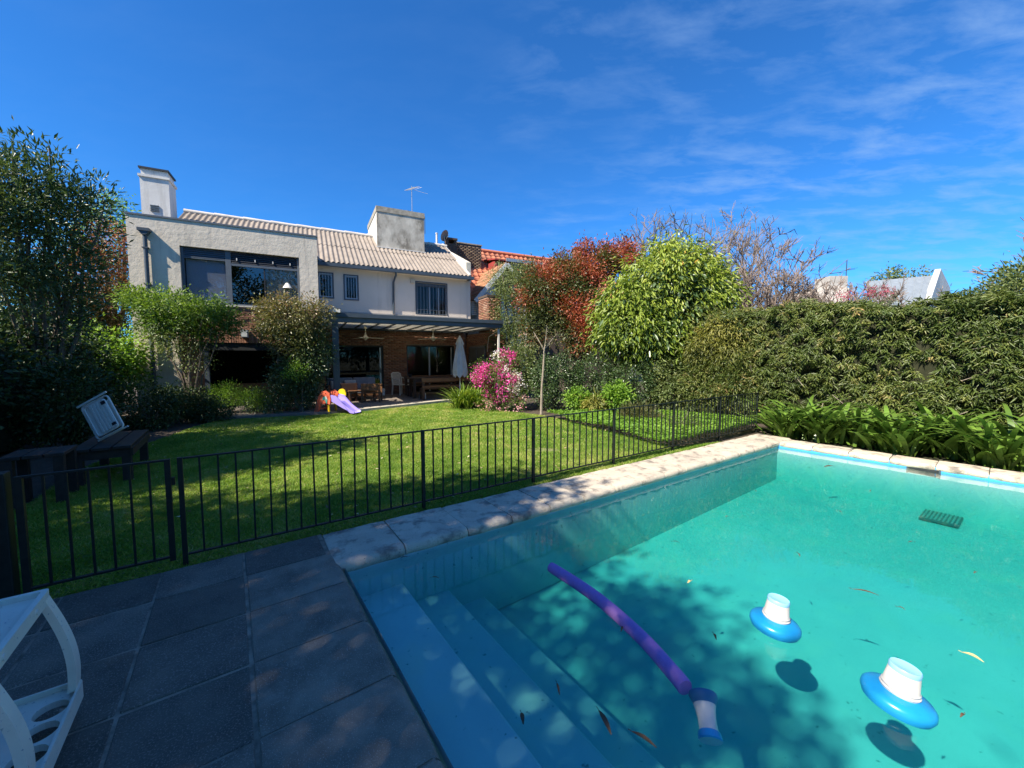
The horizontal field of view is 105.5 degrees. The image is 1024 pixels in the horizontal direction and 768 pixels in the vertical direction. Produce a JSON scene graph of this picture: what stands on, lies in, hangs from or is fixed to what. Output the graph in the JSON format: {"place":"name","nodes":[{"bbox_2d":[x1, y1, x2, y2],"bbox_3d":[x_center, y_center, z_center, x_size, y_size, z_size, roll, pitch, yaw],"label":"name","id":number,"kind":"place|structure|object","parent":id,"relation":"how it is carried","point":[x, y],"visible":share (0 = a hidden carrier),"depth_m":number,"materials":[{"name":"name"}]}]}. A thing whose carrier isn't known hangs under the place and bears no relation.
{"place":"outdoors","nodes":[
{"label":"outdoors","id":0,"kind":"place"},
{"bbox_2d":[0,534,436,767],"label":"pool deck","id":1,"kind":"structure","parent":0,"point":[167,669],"depth_m":2.01,"materials":[{"name":"grey tile"}]},
{"bbox_2d":[0,589,83,767],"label":"lounge chair","id":2,"kind":"object","parent":1,"relation":"on","point":[19,616],"visible":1,"depth_m":1.56,"materials":[{"name":"white plastic"}]},
{"bbox_2d":[123,391,494,425],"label":"patio","id":3,"kind":"structure","parent":0,"point":[390,399],"depth_m":12.22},
{"bbox_2d":[314,389,360,413],"bbox_3d":[-4.981,0.489,11.136,1.260,0.675,0.465,1,4,12],"label":"toddler slide","id":4,"kind":"object","parent":3,"relation":"on","point":[338,398],"visible":0.95,"depth_m":11.03,"materials":[{"name":"purple plastic"}]},
{"bbox_2d":[340,383,357,400],"bbox_3d":[-5.833,0.277,13.704,0.620,0.640,0.610,-3,5,-33],"label":"wooden armchair","id":5,"kind":"object","parent":3,"relation":"on","point":[349,386],"visible":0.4,"depth_m":13.51,"materials":[{"name":"brown wood"}]},
{"bbox_2d":[328,377,377,397],"bbox_3d":[-5.774,0.169,14.174,1.700,0.790,0.710,-2,4,-27],"label":"sofa","id":6,"kind":"object","parent":3,"relation":"on","point":[359,381],"visible":0.41,"depth_m":14.23,"materials":[{"name":"grey wood"}]},
{"bbox_2d":[361,383,382,402],"bbox_3d":[-4.875,0.288,13.546,0.620,0.640,0.610,-1,4,-11],"label":"wooden armchair","id":7,"kind":"object","parent":3,"relation":"on","point":[372,387],"visible":0.93,"depth_m":13.27,"materials":[{"name":"brown wood"}]},
{"bbox_2d":[391,372,408,395],"bbox_3d":[-4.591,-0.020,15.949,0.594,0.926,0.574,3,5,35],"label":"plastic chair","id":8,"kind":"object","parent":3,"relation":"on","point":[396,377],"visible":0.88,"depth_m":15.96,"materials":[{"name":"white plastic"}]},
{"bbox_2d":[324,312,503,407],"bbox_3d":[-3.788,-0.830,14.634,5.860,3.020,3.855,-2,4,-27],"label":"pergola","id":9,"kind":"object","parent":3,"relation":"on","point":[355,321],"visible":0.88,"depth_m":13.28,"materials":[{"name":"metal"}]},
{"bbox_2d":[242,283,344,403],"bbox_3d":[-6.269,-1.116,11.113,2.616,3.525,2.007,0,4,0],"label":"shrub","id":10,"kind":"object","parent":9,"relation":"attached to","point":[305,336],"visible":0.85,"depth_m":11.01,"materials":[{"name":"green plant"}]},
{"bbox_2d":[404,375,458,395],"bbox_3d":[-3.227,0.037,16.101,2.340,0.785,0.477,-2,4,-27],"label":"wooden bench","id":11,"kind":"object","parent":3,"relation":"on","point":[407,388],"visible":0.59,"depth_m":16.09,"materials":[{"name":"brown wood"}]},
{"bbox_2d":[405,376,469,397],"bbox_3d":[-2.849,0.099,15.366,2.500,0.765,0.820,-2,4,-27],"label":"dining table","id":12,"kind":"object","parent":3,"relation":"on","point":[415,379],"visible":0.63,"depth_m":14.93,"materials":[{"name":"brown wood"}]},
{"bbox_2d":[419,377,479,399],"bbox_3d":[-2.329,0.141,14.613,2.240,0.785,0.497,-2,4,-27],"label":"wooden bench","id":13,"kind":"object","parent":3,"relation":"on","point":[422,391],"visible":0.72,"depth_m":14.27,"materials":[{"name":"brown wood"}]},
{"bbox_2d":[452,335,467,390],"bbox_3d":[-1.931,-0.629,14.447,0.576,2.346,0.557,0,4,-6],"label":"parasol","id":14,"kind":"object","parent":3,"relation":"on","point":[459,370],"visible":0.84,"depth_m":14.31,"materials":[{"name":"white fabric"}]},
{"bbox_2d":[466,294,505,394],"bbox_3d":[-1.179,-1.570,16.758,0.915,4.120,2.410,-2,4,-27],"label":"brick barbecue","id":15,"kind":"object","parent":3,"relation":"on","point":[476,345],"visible":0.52,"depth_m":15.82,"materials":[{"name":"brick"}]},
{"bbox_2d":[469,346,485,392],"bbox_3d":[-1.478,-0.573,16.476,0.065,2.010,1.780,-2,4,-27],"label":"door","id":16,"kind":"structure","parent":15,"relation":"in","point":[478,352],"depth_m":16.40,"materials":[{"name":"black glass"}]},
{"bbox_2d":[14,402,721,598],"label":"lawn","id":17,"kind":"structure","parent":0,"point":[545,449],"depth_m":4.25,"materials":[{"name":"green plant"}]},
{"bbox_2d":[0,471,20,598],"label":"gate post","id":18,"kind":"object","parent":17,"relation":"on","point":[10,586],"visible":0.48,"depth_m":2.50,"materials":[{"name":"black metal"}]},
{"bbox_2d":[13,458,175,593],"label":"fence gate","id":19,"kind":"structure","parent":18,"relation":"attached to","point":[23,534],"depth_m":2.71,"materials":[{"name":"black metal"}]},
{"bbox_2d":[76,429,149,485],"bbox_3d":[-5.602,1.025,5.501,0.570,0.510,1.380,-3,5,-36],"label":"garden bench","id":20,"kind":"object","parent":17,"relation":"on","point":[126,446],"visible":0.69,"depth_m":5.11,"materials":[{"name":"brown wood"}]},
{"bbox_2d":[76,391,128,441],"bbox_3d":[-5.600,0.441,5.315,0.397,0.580,0.104,-31,-4,-10],"label":"folded lounge chair","id":21,"kind":"object","parent":20,"relation":"on","point":[102,416],"visible":1,"depth_m":5.29,"materials":[{"name":"white plastic"}]},
{"bbox_2d":[439,382,492,408],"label":"agapanthus","id":22,"kind":"object","parent":17,"relation":"on","point":[464,398],"visible":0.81,"depth_m":12.12,"materials":[{"name":"green plant"}]},
{"bbox_2d":[177,392,758,565],"bbox_3d":[1.391,0.818,5.750,9.634,0.889,0.034,-3,5,-35],"label":"pool fence","id":23,"kind":"object","parent":17,"relation":"on","point":[185,553],"visible":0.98,"depth_m":4.33,"materials":[{"name":"black metal"}]},
{"bbox_2d":[86,406,666,533],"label":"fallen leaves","id":24,"kind":"object","parent":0,"point":[349,459],"visible":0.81,"depth_m":5.90,"materials":[{"name":"brown plant"}]},
{"bbox_2d":[0,383,770,503],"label":"garden bed","id":25,"kind":"object","parent":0,"point":[41,465],"depth_m":8.31,"materials":[{"name":"soil"}]},
{"bbox_2d":[0,131,40,331],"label":"conifer","id":26,"kind":"object","parent":25,"relation":"on","point":[10,242],"visible":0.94,"depth_m":6.42,"materials":[{"name":"green plant"}]},
{"bbox_2d":[0,445,79,509],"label":"side table","id":27,"kind":"object","parent":25,"relation":"on","point":[64,458],"visible":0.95,"depth_m":4.37,"materials":[{"name":"brown wood"}]},
{"bbox_2d":[0,239,118,342],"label":"dark shrub","id":28,"kind":"object","parent":25,"relation":"on","point":[52,299],"visible":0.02,"depth_m":10.95,"materials":[{"name":"green plant"}]},
{"bbox_2d":[0,350,130,447],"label":"dark bush","id":29,"kind":"object","parent":25,"relation":"on","point":[73,427],"visible":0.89,"depth_m":6.61,"materials":[{"name":"green plant"}]},
{"bbox_2d":[0,307,134,453],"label":"boundary hedge","id":30,"kind":"object","parent":25,"relation":"on","point":[13,356],"visible":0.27,"depth_m":7.01,"materials":[{"name":"green plant"}]},
{"bbox_2d":[0,116,138,431],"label":"oleander","id":31,"kind":"object","parent":25,"relation":"on","point":[44,206],"visible":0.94,"depth_m":7.45,"materials":[{"name":"green plant"}]},
{"bbox_2d":[32,210,132,349],"bbox_3d":[-12.377,-2.199,11.652,2.986,6.099,2.632,-2,4,-27],"label":"russet shrub","id":32,"kind":"object","parent":25,"relation":"on","point":[119,273],"visible":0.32,"depth_m":11.56,"materials":[{"name":"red plant"}]},
{"bbox_2d":[31,183,141,329],"bbox_3d":[-20.230,-4.528,19.036,5.979,9.731,4.110,0,4,0],"label":"feathery tree","id":33,"kind":"object","parent":25,"relation":"on","point":[122,220],"visible":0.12,"depth_m":18.40,"materials":[{"name":"green plant"}]},
{"bbox_2d":[68,312,164,405],"bbox_3d":[-10.697,-0.463,10.165,2.380,2.818,2.166,0,4,0],"label":"leafy bush","id":34,"kind":"object","parent":25,"relation":"on","point":[133,359],"visible":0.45,"depth_m":10.21,"materials":[{"name":"green plant"}]},
{"bbox_2d":[106,370,190,431],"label":"dark bush","id":35,"kind":"object","parent":25,"relation":"on","point":[149,419],"visible":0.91,"depth_m":8.84,"materials":[{"name":"green plant"}]},
{"bbox_2d":[103,281,247,409],"bbox_3d":[-8.736,-0.887,10.214,3.538,3.667,2.118,0,4,0],"label":"vase shrub","id":36,"kind":"object","parent":25,"relation":"on","point":[173,316],"visible":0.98,"depth_m":10.04,"materials":[{"name":"green plant"}]},
{"bbox_2d":[138,376,222,423],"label":"dark bush","id":37,"kind":"object","parent":25,"relation":"on","point":[195,396],"visible":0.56,"depth_m":9.66,"materials":[{"name":"green plant"}]},
{"bbox_2d":[181,391,240,423],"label":"dark bush","id":38,"kind":"object","parent":25,"relation":"on","point":[212,413],"visible":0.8,"depth_m":9.76,"materials":[{"name":"green plant"}]},
{"bbox_2d":[204,379,250,412],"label":"bright bush","id":39,"kind":"object","parent":25,"relation":"on","point":[224,392],"visible":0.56,"depth_m":10.65,"materials":[{"name":"green plant"}]},
{"bbox_2d":[231,381,274,412],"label":"bright bush","id":40,"kind":"object","parent":25,"relation":"on","point":[253,396],"visible":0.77,"depth_m":10.75,"materials":[{"name":"green plant"}]},
{"bbox_2d":[236,352,329,413],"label":"glossy bush","id":41,"kind":"object","parent":25,"relation":"on","point":[280,390],"visible":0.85,"depth_m":10.86,"materials":[{"name":"green plant"}]},
{"bbox_2d":[124,165,473,410],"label":"house","id":42,"kind":"structure","parent":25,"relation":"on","point":[391,262],"depth_m":14.98,"materials":[{"name":"paint"}]},
{"bbox_2d":[180,246,299,307],"bbox_3d":[-8.260,-3.219,12.015,3.000,1.625,0.130,-2,4,-27],"label":"window frame","id":43,"kind":"structure","parent":42,"relation":"in","point":[241,281],"depth_m":11.88,"materials":[{"name":"metal"}]},
{"bbox_2d":[318,272,332,297],"bbox_3d":[-7.171,-3.796,14.969,0.480,0.920,0.152,-2,4,-27],"label":"window","id":44,"kind":"structure","parent":42,"relation":"in","point":[325,280],"depth_m":14.99,"materials":[{"name":"glass"}]},
{"bbox_2d":[345,275,357,299],"bbox_3d":[-6.369,-3.811,15.404,0.460,0.920,0.192,-2,4,-27],"label":"window","id":45,"kind":"structure","parent":42,"relation":"in","point":[350,281],"depth_m":15.41,"materials":[{"name":"glass"}]},
{"bbox_2d":[325,345,383,391],"bbox_3d":[-6.322,-0.550,15.719,2.176,2.006,0.100,-2,4,-27],"label":"sliding door","id":46,"kind":"structure","parent":42,"relation":"in","point":[354,360],"depth_m":15.79,"materials":[{"name":"grey glass"}]},
{"bbox_2d":[406,345,453,392],"bbox_3d":[-3.578,-0.669,17.141,2.126,2.046,0.070,-2,4,-27],"label":"sliding door","id":47,"kind":"structure","parent":42,"relation":"in","point":[421,359],"depth_m":17.10,"materials":[{"name":"grey glass"}]},
{"bbox_2d":[416,282,445,315],"bbox_3d":[-3.495,-3.662,16.880,1.306,1.358,0.158,-2,4,-27],"label":"window","id":48,"kind":"structure","parent":42,"relation":"in","point":[431,298],"depth_m":16.88,"materials":[{"name":"glass"}]},
{"bbox_2d":[470,301,476,316],"bbox_3d":[-2.010,-3.806,19.710,0.340,0.700,0.715,-2,4,-27],"label":"air conditioner","id":49,"kind":"object","parent":42,"relation":"in","point":[473,305],"visible":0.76,"depth_m":19.39,"materials":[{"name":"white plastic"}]},
{"bbox_2d":[358,397,489,410],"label":"patio kerb","id":50,"kind":"structure","parent":25,"relation":"on","point":[397,405],"depth_m":12.61,"materials":[{"name":"concrete"}]},
{"bbox_2d":[466,345,531,411],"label":"azalea","id":51,"kind":"object","parent":25,"relation":"on","point":[483,378],"visible":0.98,"depth_m":11.73,"materials":[{"name":"pink plant"}]},
{"bbox_2d":[475,253,543,396],"bbox_3d":[0.114,-2.403,15.882,2.586,5.916,3.145,2,4,25],"label":"evergreen tree","id":52,"kind":"object","parent":25,"relation":"on","point":[507,329],"visible":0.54,"depth_m":15.42,"materials":[{"name":"green plant"}]},
{"bbox_2d":[493,337,539,407],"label":"border shrub","id":53,"kind":"object","parent":25,"relation":"on","point":[526,364],"visible":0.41,"depth_m":12.40,"materials":[{"name":"green plant"}]},
{"bbox_2d":[510,320,571,414],"bbox_3d":[0.748,-0.533,11.006,1.850,2.833,1.266,0,4,0],"label":"young tree","id":54,"kind":"object","parent":25,"relation":"on","point":[541,398],"visible":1,"depth_m":11.08,"materials":[{"name":"green plant"}]},
{"bbox_2d":[521,350,581,409],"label":"border shrub","id":55,"kind":"object","parent":25,"relation":"on","point":[553,387],"visible":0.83,"depth_m":11.63,"materials":[{"name":"green plant"}]},
{"bbox_2d":[504,229,648,401],"bbox_3d":[2.241,-2.376,13.649,5.128,6.202,3.166,0,4,0],"label":"photinia","id":56,"kind":"object","parent":25,"relation":"on","point":[549,283],"visible":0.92,"depth_m":13.23,"materials":[{"name":"red plant"}]},
{"bbox_2d":[559,383,594,410],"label":"leafy plant","id":57,"kind":"object","parent":25,"relation":"on","point":[573,400],"visible":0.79,"depth_m":10.95,"materials":[{"name":"green plant"}]},
{"bbox_2d":[565,348,620,407],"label":"border shrub","id":58,"kind":"object","parent":25,"relation":"on","point":[580,368],"visible":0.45,"depth_m":11.43,"materials":[{"name":"green plant"}]},
{"bbox_2d":[577,387,610,410],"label":"leafy plant","id":59,"kind":"object","parent":25,"relation":"on","point":[594,402],"visible":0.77,"depth_m":10.61,"materials":[{"name":"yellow plant"}]},
{"bbox_2d":[595,376,636,410],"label":"leafy plant","id":60,"kind":"object","parent":25,"relation":"on","point":[616,395],"visible":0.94,"depth_m":10.50,"materials":[{"name":"green plant"}]},
{"bbox_2d":[601,347,664,414],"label":"border shrub","id":61,"kind":"object","parent":25,"relation":"on","point":[634,383],"visible":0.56,"depth_m":11.02,"materials":[{"name":"green plant"}]},
{"bbox_2d":[616,398,667,425],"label":"leafy plant","id":62,"kind":"object","parent":25,"relation":"on","point":[637,411],"visible":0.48,"depth_m":9.33,"materials":[{"name":"green plant"}]},
{"bbox_2d":[547,408,763,441],"bbox_3d":[3.384,0.809,9.459,3.825,0.224,4.024,-2,5,-29],"label":"ground cover","id":63,"kind":"object","parent":25,"relation":"on","point":[583,415],"visible":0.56,"depth_m":8.61,"materials":[{"name":"green plant"}]},
{"bbox_2d":[576,224,754,409],"bbox_3d":[4.622,-1.923,11.841,5.404,5.576,3.606,0,4,0],"label":"round tree","id":64,"kind":"object","parent":25,"relation":"on","point":[652,294],"visible":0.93,"depth_m":11.06,"materials":[{"name":"green plant"}]},
{"bbox_2d":[641,352,701,410],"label":"border shrub","id":65,"kind":"object","parent":25,"relation":"on","point":[666,395],"visible":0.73,"depth_m":10.79,"materials":[{"name":"green plant"}]},
{"bbox_2d":[659,407,702,434],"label":"leafy plant","id":66,"kind":"object","parent":25,"relation":"on","point":[685,419],"visible":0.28,"depth_m":8.29,"materials":[{"name":"green plant"}]},
{"bbox_2d":[625,207,782,284],"bbox_3d":[7.513,-3.372,16.250,6.193,7.774,6.391,0,4,0],"label":"bare tree","id":67,"kind":"object","parent":25,"relation":"on","point":[733,238],"visible":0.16,"depth_m":14.81,"materials":[{"name":"brown plant"}]},
{"bbox_2d":[671,354,747,418],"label":"border shrub","id":68,"kind":"object","parent":25,"relation":"on","point":[709,383],"visible":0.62,"depth_m":10.20,"materials":[{"name":"green plant"}]},
{"bbox_2d":[675,305,772,385],"bbox_3d":[5.796,-0.572,10.318,2.898,3.020,1.935,0,4,0],"label":"bamboo shrub","id":69,"kind":"object","parent":25,"relation":"on","point":[717,345],"visible":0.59,"depth_m":10.05,"materials":[{"name":"green plant"}]},
{"bbox_2d":[694,200,775,299],"bbox_3d":[9.824,-3.697,17.582,3.543,8.242,3.727,3,5,32],"label":"bare tree","id":70,"kind":"object","parent":25,"relation":"on","point":[754,235],"visible":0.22,"depth_m":16.65,"materials":[{"name":"brown plant"}]},
{"bbox_2d":[707,343,784,416],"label":"border shrub","id":71,"kind":"object","parent":25,"relation":"on","point":[732,380],"visible":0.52,"depth_m":9.64,"materials":[{"name":"green plant"}]},
{"bbox_2d":[695,220,853,316],"bbox_3d":[8.537,-2.407,14.014,4.968,6.168,4.329,0,4,0],"label":"bare tree","id":72,"kind":"object","parent":25,"relation":"on","point":[767,290],"visible":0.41,"depth_m":13.22,"materials":[{"name":"brown plant"}]},
{"bbox_2d":[754,274,845,309],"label":"bare shrub","id":73,"kind":"object","parent":25,"relation":"on","point":[825,286],"visible":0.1,"depth_m":13.72,"materials":[{"name":"brown plant"}]},
{"bbox_2d":[664,286,1023,431],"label":"long hedge","id":74,"kind":"object","parent":25,"relation":"on","point":[922,352],"visible":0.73,"depth_m":7.70,"materials":[{"name":"green plant"}]},
{"bbox_2d":[779,273,908,306],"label":"bare shrub","id":75,"kind":"object","parent":25,"relation":"on","point":[865,288],"visible":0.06,"depth_m":13.03,"materials":[{"name":"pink plant"}]},
{"bbox_2d":[0,0,1023,474],"label":"sky","id":76,"kind":"structure","parent":0,"point":[883,131],"materials":[{"name":"blue"}]},
{"bbox_2d":[127,361,1023,473],"bbox_3d":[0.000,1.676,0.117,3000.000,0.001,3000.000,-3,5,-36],"label":"ground","id":77,"kind":"structure","parent":0,"point":[927,456],"depth_m":6.92,"materials":[{"name":"brown soil"}]},
{"bbox_2d":[445,237,628,385],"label":"tiled house","id":78,"kind":"structure","parent":77,"relation":"on","point":[478,258],"depth_m":22.03,"materials":[{"name":"ceramic"}]},
{"bbox_2d":[735,398,837,438],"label":"strap plant","id":79,"kind":"object","parent":77,"relation":"on","point":[776,426],"visible":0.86,"depth_m":7.89,"materials":[{"name":"green plant"}]},
{"bbox_2d":[759,394,855,434],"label":"strap plant","id":80,"kind":"object","parent":77,"relation":"on","point":[808,405],"visible":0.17,"depth_m":8.07,"materials":[{"name":"green plant"}]},
{"bbox_2d":[790,261,848,302],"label":"flat building","id":81,"kind":"structure","parent":77,"relation":"on","point":[828,279],"depth_m":35.62,"materials":[{"name":"grey paint"}]},
{"bbox_2d":[768,399,898,443],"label":"strap plant","id":82,"kind":"object","parent":77,"relation":"on","point":[822,434],"visible":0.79,"depth_m":7.44,"materials":[{"name":"green plant"}]},
{"bbox_2d":[836,284,898,307],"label":"pink shrub","id":83,"kind":"object","parent":77,"relation":"on","point":[879,293],"visible":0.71,"depth_m":11.39,"materials":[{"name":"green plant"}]},
{"bbox_2d":[818,281,925,306],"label":"bare shrub","id":84,"kind":"object","parent":77,"relation":"on","point":[901,299],"visible":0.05,"depth_m":12.46,"materials":[{"name":"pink plant"}]},
{"bbox_2d":[806,398,943,449],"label":"strap plant","id":85,"kind":"object","parent":77,"relation":"on","point":[853,439],"visible":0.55,"depth_m":7.11,"materials":[{"name":"green plant"}]},
{"bbox_2d":[866,261,913,289],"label":"distant tree","id":86,"kind":"object","parent":77,"relation":"on","point":[894,273],"visible":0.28,"depth_m":46.85,"materials":[{"name":"green plant"}]},
{"bbox_2d":[826,403,989,456],"bbox_3d":[6.663,0.743,6.651,2.063,0.902,1.974,-3,5,-36],"label":"strap plant","id":87,"kind":"object","parent":77,"relation":"on","point":[895,441],"visible":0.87,"depth_m":6.51,"materials":[{"name":"green plant"}]},
{"bbox_2d":[884,264,944,278],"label":"distant tree","id":88,"kind":"object","parent":77,"relation":"on","point":[918,274],"visible":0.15,"depth_m":48.41,"materials":[{"name":"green plant"}]},
{"bbox_2d":[853,400,998,454],"bbox_3d":[7.293,0.715,6.810,2.046,0.938,2.076,-3,5,-36],"label":"strap plant","id":89,"kind":"object","parent":77,"relation":"on","point":[923,412],"visible":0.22,"depth_m":6.60,"materials":[{"name":"green plant"}]},
{"bbox_2d":[889,404,1023,460],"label":"strap plant","id":90,"kind":"object","parent":77,"relation":"on","point":[952,444],"visible":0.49,"depth_m":6.28,"materials":[{"name":"green plant"}]},
{"bbox_2d":[909,403,1023,471],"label":"strap plant","id":91,"kind":"object","parent":77,"relation":"on","point":[994,452],"visible":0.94,"depth_m":5.70,"materials":[{"name":"green plant"}]},
{"bbox_2d":[950,250,1023,327],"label":"tall shrub","id":92,"kind":"object","parent":77,"relation":"on","point":[1011,281],"visible":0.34,"depth_m":6.82,"materials":[{"name":"green plant"}]},
{"bbox_2d":[967,217,1023,284],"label":"bare tree","id":93,"kind":"object","parent":77,"relation":"on","point":[976,272],"visible":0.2,"depth_m":9.80,"materials":[{"name":"plant"}]},
{"bbox_2d":[974,405,1023,443],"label":"strap plant","id":94,"kind":"object","parent":77,"relation":"on","point":[1007,418],"visible":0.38,"depth_m":5.78,"materials":[{"name":"green plant"}]},
{"bbox_2d":[344,444,1023,767],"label":"swimming pool","id":95,"kind":"structure","parent":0,"point":[485,638],"depth_m":3.48,"materials":[{"name":"paint"}]},
{"bbox_2d":[247,434,1023,767],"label":"pool coping","id":96,"kind":"object","parent":95,"relation":"on","point":[379,724],"visible":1,"depth_m":2.37,"materials":[{"name":"beige stone"}]},
{"bbox_2d":[906,466,940,477],"bbox_3d":[6.264,1.315,5.913,0.164,0.114,0.360,-3,5,-36],"label":"skimmer","id":97,"kind":"object","parent":95,"relation":"attached to","point":[935,473],"visible":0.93,"depth_m":5.86,"materials":[{"name":"plastic"}]},
{"bbox_2d":[919,509,963,527],"bbox_3d":[6.149,1.918,5.574,0.480,0.031,0.380,-3,5,-36],"label":"drain grate","id":98,"kind":"object","parent":95,"relation":"on","point":[942,518],"visible":1,"depth_m":5.53,"materials":[{"name":"plastic"}]},
{"bbox_2d":[865,269,949,306],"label":"white house","id":99,"kind":"structure","parent":0,"point":[923,286],"depth_m":27.13,"materials":[{"name":"paint"}]},
{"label":"pool water","id":100,"kind":"structure","parent":0,"visible":0},
{"bbox_2d":[596,706,611,734],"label":"floating leaf","id":101,"kind":"object","parent":100,"relation":"on","point":[605,720],"visible":1,"depth_m":1.80,"materials":[{"name":"brown plant"}]},
{"bbox_2d":[547,562,691,694],"bbox_3d":[0.634,1.507,2.567,0.157,0.081,1.292,-2,4,-26],"label":"pool noodle","id":102,"kind":"object","parent":100,"relation":"on","point":[674,674],"visible":0.99,"depth_m":2.38,"materials":[{"name":"purple plastic"}]},
{"bbox_2d":[629,729,656,747],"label":"floating leaf","id":103,"kind":"object","parent":100,"relation":"on","point":[644,737],"visible":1,"depth_m":1.72,"materials":[{"name":"brown plant"}]},
{"bbox_2d":[689,687,723,745],"bbox_3d":[0.929,1.585,1.859,0.134,0.134,0.190,16,35,3],"label":"chlorine float","id":104,"kind":"object","parent":100,"relation":"on","point":[704,701],"visible":1,"depth_m":1.84,"materials":[{"name":"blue plastic"}]},
{"bbox_2d":[749,593,801,642],"bbox_3d":[1.664,1.465,2.453,0.276,0.238,0.276,5,4,-20],"label":"chlorine float","id":105,"kind":"object","parent":100,"relation":"on","point":[771,618],"visible":1,"depth_m":2.40,"materials":[{"name":"blue plastic"}]},
{"bbox_2d":[860,657,938,729],"bbox_3d":[1.907,1.500,1.913,0.280,0.242,0.280,8,5,-15],"label":"chlorine float","id":106,"kind":"object","parent":100,"relation":"on","point":[893,689],"visible":1,"depth_m":1.86,"materials":[{"name":"blue plastic"}]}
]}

